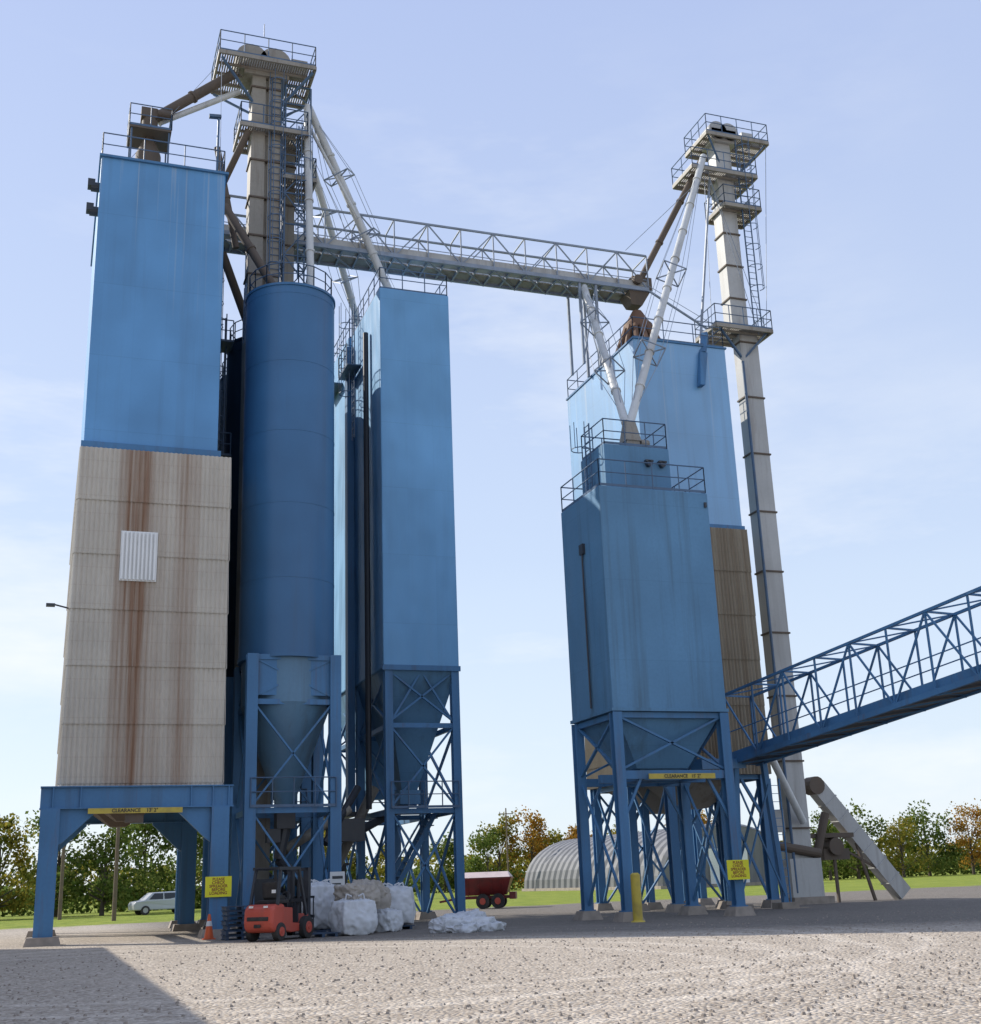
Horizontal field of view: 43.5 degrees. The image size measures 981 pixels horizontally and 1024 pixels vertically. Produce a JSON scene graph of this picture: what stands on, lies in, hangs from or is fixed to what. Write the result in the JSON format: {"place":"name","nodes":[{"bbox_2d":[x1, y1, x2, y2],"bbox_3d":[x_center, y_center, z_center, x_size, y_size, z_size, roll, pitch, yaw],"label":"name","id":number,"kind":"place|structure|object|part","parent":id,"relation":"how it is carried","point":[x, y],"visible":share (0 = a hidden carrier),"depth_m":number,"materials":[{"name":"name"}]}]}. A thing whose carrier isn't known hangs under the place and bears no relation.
{"place":"outdoors","nodes":[
{"label":"outdoors","id":0,"kind":"place"},
{"bbox_2d":[168,849,195,927],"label":"square grain bin tower","id":1,"kind":"structure","parent":0,"point":[174,921],"depth_m":56.36,"materials":[{"name":"blue metal"}]},
{"bbox_2d":[0,865,980,1023],"bbox_3d":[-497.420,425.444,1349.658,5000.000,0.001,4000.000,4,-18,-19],"label":"ground","id":2,"kind":"structure","parent":0,"point":[96,936],"depth_m":22.55,"materials":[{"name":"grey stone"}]},
{"bbox_2d":[0,813,38,915],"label":"tree","id":3,"kind":"object","parent":2,"relation":"on","point":[12,843],"visible":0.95,"depth_m":96.54,"materials":[{"name":"green plant"}]},
{"bbox_2d":[13,810,101,916],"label":"tree","id":4,"kind":"object","parent":2,"relation":"on","point":[67,857],"visible":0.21,"depth_m":101.03,"materials":[{"name":"green plant"}]},
{"bbox_2d":[57,846,65,919],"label":"utility pole","id":5,"kind":"object","parent":2,"relation":"on","point":[59,917],"visible":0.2,"depth_m":87.98,"materials":[{"name":"brown wood"}]},
{"bbox_2d":[56,824,161,915],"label":"tree","id":6,"kind":"object","parent":2,"relation":"on","point":[103,897],"visible":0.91,"depth_m":99.90,"materials":[{"name":"green plant"}]},
{"bbox_2d":[111,827,119,920],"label":"utility pole","id":7,"kind":"object","parent":2,"relation":"on","point":[114,901],"visible":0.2,"depth_m":77.34,"materials":[{"name":"brown wood"}]},
{"bbox_2d":[23,102,234,946],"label":"square grain bin tower","id":8,"kind":"structure","parent":2,"relation":"on","point":[142,716],"depth_m":45.87,"materials":[{"name":"metal"}]},
{"bbox_2d":[205,876,231,896],"bbox_3d":[-9.444,12.993,42.689,0.900,0.680,0.145,4,-18,-19],"label":"yellow warning sign","id":9,"kind":"object","parent":8,"relation":"attached to","point":[218,886],"visible":1,"depth_m":42.63,"materials":[{"name":"metal"}]},
{"bbox_2d":[96,823,176,903],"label":"tree","id":10,"kind":"object","parent":2,"relation":"on","point":[148,829],"visible":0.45,"depth_m":105.45,"materials":[{"name":"green plant"}]},
{"bbox_2d":[128,891,174,914],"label":"parked car","id":11,"kind":"object","parent":2,"relation":"on","point":[145,904],"visible":0.62,"depth_m":94.60,"materials":[{"name":"silver metal"}]},
{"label":"windows","id":12,"kind":"part","parent":11,"relation":"part of","materials":[{"name":"black glass"}]},
{"bbox_2d":[147,831,202,892],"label":"tree","id":13,"kind":"object","parent":2,"relation":"on","point":[199,851],"visible":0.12,"depth_m":108.19,"materials":[{"name":"green plant"}]},
{"bbox_2d":[195,856,202,889],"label":"tree","id":14,"kind":"object","parent":2,"relation":"on","point":[198,872],"visible":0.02,"depth_m":114.68,"materials":[{"name":"green plant"}]},
{"bbox_2d":[202,914,215,939],"bbox_3d":[-9.349,13.777,40.892,0.400,0.800,0.400,4,-18,-19],"label":"traffic cone","id":15,"kind":"object","parent":2,"relation":"on","point":[208,935],"visible":1,"depth_m":40.77,"materials":[{"name":"orange plastic"}]},
{"bbox_2d":[220,905,259,940],"bbox_3d":[-8.120,13.340,39.999,1.148,1.035,1.130,4,-18,-19],"label":"pallet stack","id":16,"kind":"object","parent":2,"relation":"on","point":[240,934],"visible":0.69,"depth_m":39.56,"materials":[{"name":"blue plastic"}]},
{"bbox_2d":[197,358,297,926],"bbox_3d":[-11.274,5.531,58.549,4.140,26.972,4.140,4,-18,-19],"label":"round silo","id":17,"kind":"object","parent":2,"relation":"on","point":[202,920],"visible":0.03,"depth_m":56.34,"materials":[{"name":"blue paint"}]},
{"bbox_2d":[202,283,310,928],"bbox_3d":[-9.899,3.733,53.215,4.867,27.250,7.370,4,-18,-19],"label":"round silo","id":18,"kind":"object","parent":2,"relation":"on","point":[231,349],"visible":0.16,"depth_m":53.88,"materials":[{"name":"blue paint"}]},
{"bbox_2d":[131,24,394,878],"bbox_3d":[-9.104,-3.093,54.678,6.067,41.000,16.273,-17,-22,41],"label":"bucket elevator","id":19,"kind":"object","parent":2,"relation":"on","point":[273,152],"visible":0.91,"depth_m":57.23,"materials":[{"name":"metal"}]},
{"bbox_2d":[223,194,651,376],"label":"overhead conveyor bridge","id":20,"kind":"structure","parent":19,"relation":"attached to","point":[632,293],"depth_m":61.56,"materials":[{"name":"metal"}]},
{"bbox_2d":[244,867,314,941],"bbox_3d":[-6.412,12.391,39.036,1.280,2.175,3.585,-9,-18,21],"label":"forklift","id":21,"kind":"object","parent":2,"relation":"on","point":[273,916],"visible":1,"depth_m":38.16,"materials":[{"name":"metal"}]},
{"bbox_2d":[269,843,298,887],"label":"tree","id":22,"kind":"object","parent":2,"relation":"on","point":[271,857],"visible":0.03,"depth_m":118.89,"materials":[{"name":"green plant"}]},
{"bbox_2d":[228,262,341,933],"bbox_3d":[-8.191,2.821,49.648,4.080,26.822,4.080,4,-18,-19],"label":"round silo","id":23,"kind":"object","parent":2,"relation":"on","point":[287,689],"visible":0.95,"depth_m":48.31,"materials":[{"name":"blue paint"}]},
{"bbox_2d":[330,871,344,885],"bbox_3d":[-5.582,14.173,44.856,0.550,2.050,0.080,4,-18,-19],"label":"white notice sign","id":24,"kind":"object","parent":23,"relation":"attached to","point":[337,878],"visible":0.7,"depth_m":45.06,"materials":[{"name":"metal"}]},
{"bbox_2d":[286,786,378,895],"bbox_3d":[-6.646,14.510,52.210,3.866,5.707,6.676,-1,-17,-5],"label":"auger conveyor","id":25,"kind":"object","parent":2,"relation":"on","point":[362,811],"visible":0.28,"depth_m":52.16,"materials":[{"name":"metal"}]},
{"bbox_2d":[324,830,369,882],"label":"tree","id":26,"kind":"object","parent":2,"relation":"on","point":[353,866],"visible":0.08,"depth_m":125.97,"materials":[{"name":"green plant"}]},
{"bbox_2d":[298,878,415,936],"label":"bulk bags","id":27,"kind":"object","parent":2,"relation":"on","point":[365,906],"visible":0.95,"depth_m":41.20,"materials":[{"name":"white fabric"}]},
{"bbox_2d":[366,845,414,885],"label":"tree","id":28,"kind":"object","parent":2,"relation":"on","point":[381,873],"visible":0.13,"depth_m":211.75,"materials":[{"name":"green plant"}]},
{"bbox_2d":[324,267,465,919],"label":"square hopper bins","id":29,"kind":"object","parent":2,"relation":"on","point":[395,623],"visible":0.84,"depth_m":54.78,"materials":[{"name":"blue metal"}]},
{"bbox_2d":[413,832,454,892],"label":"tree","id":30,"kind":"object","parent":2,"relation":"on","point":[449,874],"visible":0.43,"depth_m":205.47,"materials":[{"name":"green plant"}]},
{"bbox_2d":[428,909,505,932],"bbox_3d":[-0.719,13.071,39.411,2.323,0.680,2.041,-11,-19,28],"label":"crumpled bag pile","id":31,"kind":"object","parent":2,"relation":"on","point":[475,920],"visible":1,"depth_m":38.89,"materials":[{"name":"white plastic"}]},
{"bbox_2d":[439,871,516,908],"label":"fertilizer spreader trailer","id":32,"kind":"object","parent":2,"relation":"on","point":[484,889],"visible":0.93,"depth_m":71.19,"materials":[{"name":"metal"}]},
{"bbox_2d":[464,827,515,887],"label":"tree","id":33,"kind":"object","parent":2,"relation":"on","point":[485,843],"visible":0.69,"depth_m":199.24,"materials":[{"name":"green plant"}]},
{"bbox_2d":[0,852,980,916],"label":"hedgerow undergrowth","id":34,"kind":"object","parent":2,"relation":"on","point":[198,898],"visible":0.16,"depth_m":127.82,"materials":[{"name":"green plant"}]},
{"bbox_2d":[0,835,980,904],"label":"distant tree line","id":35,"kind":"object","parent":2,"relation":"on","point":[11,883],"visible":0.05,"depth_m":251.99,"materials":[{"name":"green plant"}]},
{"bbox_2d":[470,811,530,875],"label":"tree","id":36,"kind":"object","parent":2,"relation":"on","point":[501,862],"visible":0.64,"depth_m":205.20,"materials":[{"name":"green plant"}]},
{"bbox_2d":[499,808,512,891],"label":"utility pole","id":37,"kind":"object","parent":2,"relation":"on","point":[505,813],"visible":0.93,"depth_m":175.01,"materials":[{"name":"brown wood"}]},
{"bbox_2d":[502,805,549,887],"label":"tree","id":38,"kind":"object","parent":2,"relation":"on","point":[536,826],"visible":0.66,"depth_m":205.36,"materials":[{"name":"orange plant"}]},
{"bbox_2d":[526,828,565,868],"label":"tree","id":39,"kind":"object","parent":2,"relation":"on","point":[558,837],"visible":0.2,"depth_m":210.59,"materials":[{"name":"green plant"}]},
{"bbox_2d":[561,824,592,840],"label":"tree","id":40,"kind":"object","parent":2,"relation":"on","point":[573,835],"visible":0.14,"depth_m":209.43,"materials":[{"name":"orange plant"}]},
{"bbox_2d":[607,820,638,834],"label":"tree","id":41,"kind":"object","parent":2,"relation":"on","point":[612,832],"visible":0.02,"depth_m":210.75,"materials":[{"name":"green plant"}]},
{"bbox_2d":[630,873,644,921],"bbox_3d":[5.001,13.190,42.142,0.500,1.610,0.500,4,-18,-19],"label":"yellow bollard","id":42,"kind":"object","parent":2,"relation":"on","point":[636,897],"visible":1,"depth_m":42.01,"materials":[{"name":"metal"}]},
{"bbox_2d":[522,824,784,890],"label":"quonset barn","id":43,"kind":"structure","parent":2,"relation":"on","point":[554,867],"depth_m":157.86,"materials":[{"name":"metal"}]},
{"bbox_2d":[708,848,749,883],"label":"door","id":44,"kind":"structure","parent":43,"relation":"in","point":[713,860],"depth_m":140.06,"materials":[{"name":"white metal"}]},
{"bbox_2d":[560,418,755,921],"bbox_3d":[5.951,5.513,47.903,5.300,19.650,4.400,4,-18,-19],"label":"loadout hopper bin","id":45,"kind":"object","parent":2,"relation":"on","point":[648,703],"visible":1,"depth_m":46.66,"materials":[{"name":"blue metal"}]},
{"bbox_2d":[726,860,749,879],"bbox_3d":[8.906,12.899,44.391,0.900,0.680,0.145,4,-18,-19],"label":"yellow warning sign","id":46,"kind":"object","parent":45,"relation":"attached to","point":[737,869],"visible":1,"depth_m":44.32,"materials":[{"name":"metal"}]},
{"bbox_2d":[566,310,791,912],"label":"square grain bin tower","id":47,"kind":"structure","parent":2,"relation":"on","point":[685,400],"depth_m":57.65,"materials":[{"name":"blue metal"}]},
{"bbox_2d":[700,810,712,823],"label":"tree","id":48,"kind":"object","parent":2,"relation":"on","point":[703,816],"visible":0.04,"depth_m":212.68,"materials":[{"name":"green plant"}]},
{"bbox_2d":[580,113,834,904],"bbox_3d":[8.789,-2.347,59.126,6.835,40.942,16.237,-16,-22,39],"label":"bucket elevator","id":49,"kind":"object","parent":2,"relation":"on","point":[717,145],"visible":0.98,"depth_m":62.03,"materials":[{"name":"metal"}]},
{"bbox_2d":[810,810,845,879],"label":"tree","id":50,"kind":"object","parent":2,"relation":"on","point":[827,866],"visible":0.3,"depth_m":168.39,"materials":[{"name":"green plant"}]},
{"bbox_2d":[779,776,910,901],"bbox_3d":[16.311,15.331,57.792,7.428,5.725,1.520,4,-18,-19],"label":"inclined drag conveyor","id":51,"kind":"object","parent":2,"relation":"on","point":[853,833],"visible":0.91,"depth_m":58.07,"materials":[{"name":"metal"}]},
{"bbox_2d":[831,798,886,878],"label":"tree","id":52,"kind":"object","parent":2,"relation":"on","point":[850,864],"visible":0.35,"depth_m":172.33,"materials":[{"name":"green plant"}]},
{"bbox_2d":[872,815,935,876],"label":"tree","id":53,"kind":"object","parent":2,"relation":"on","point":[903,834],"visible":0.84,"depth_m":172.90,"materials":[{"name":"green plant"}]},
{"bbox_2d":[893,799,967,875],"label":"tree","id":54,"kind":"object","parent":2,"relation":"on","point":[939,836],"visible":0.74,"depth_m":176.16,"materials":[{"name":"green plant"}]},
{"bbox_2d":[944,798,980,873],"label":"tree","id":55,"kind":"object","parent":2,"relation":"on","point":[961,828],"visible":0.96,"depth_m":176.65,"materials":[{"name":"orange plant"}]},
{"bbox_2d":[0,0,980,900],"label":"sky","id":56,"kind":"structure","parent":0,"point":[562,121],"materials":[{"name":"blue"}]},
{"bbox_2d":[691,586,980,909],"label":"inclined conveyor bridge","id":57,"kind":"structure","parent":0,"point":[935,693],"depth_m":47.02,"materials":[{"name":"blue metal"}]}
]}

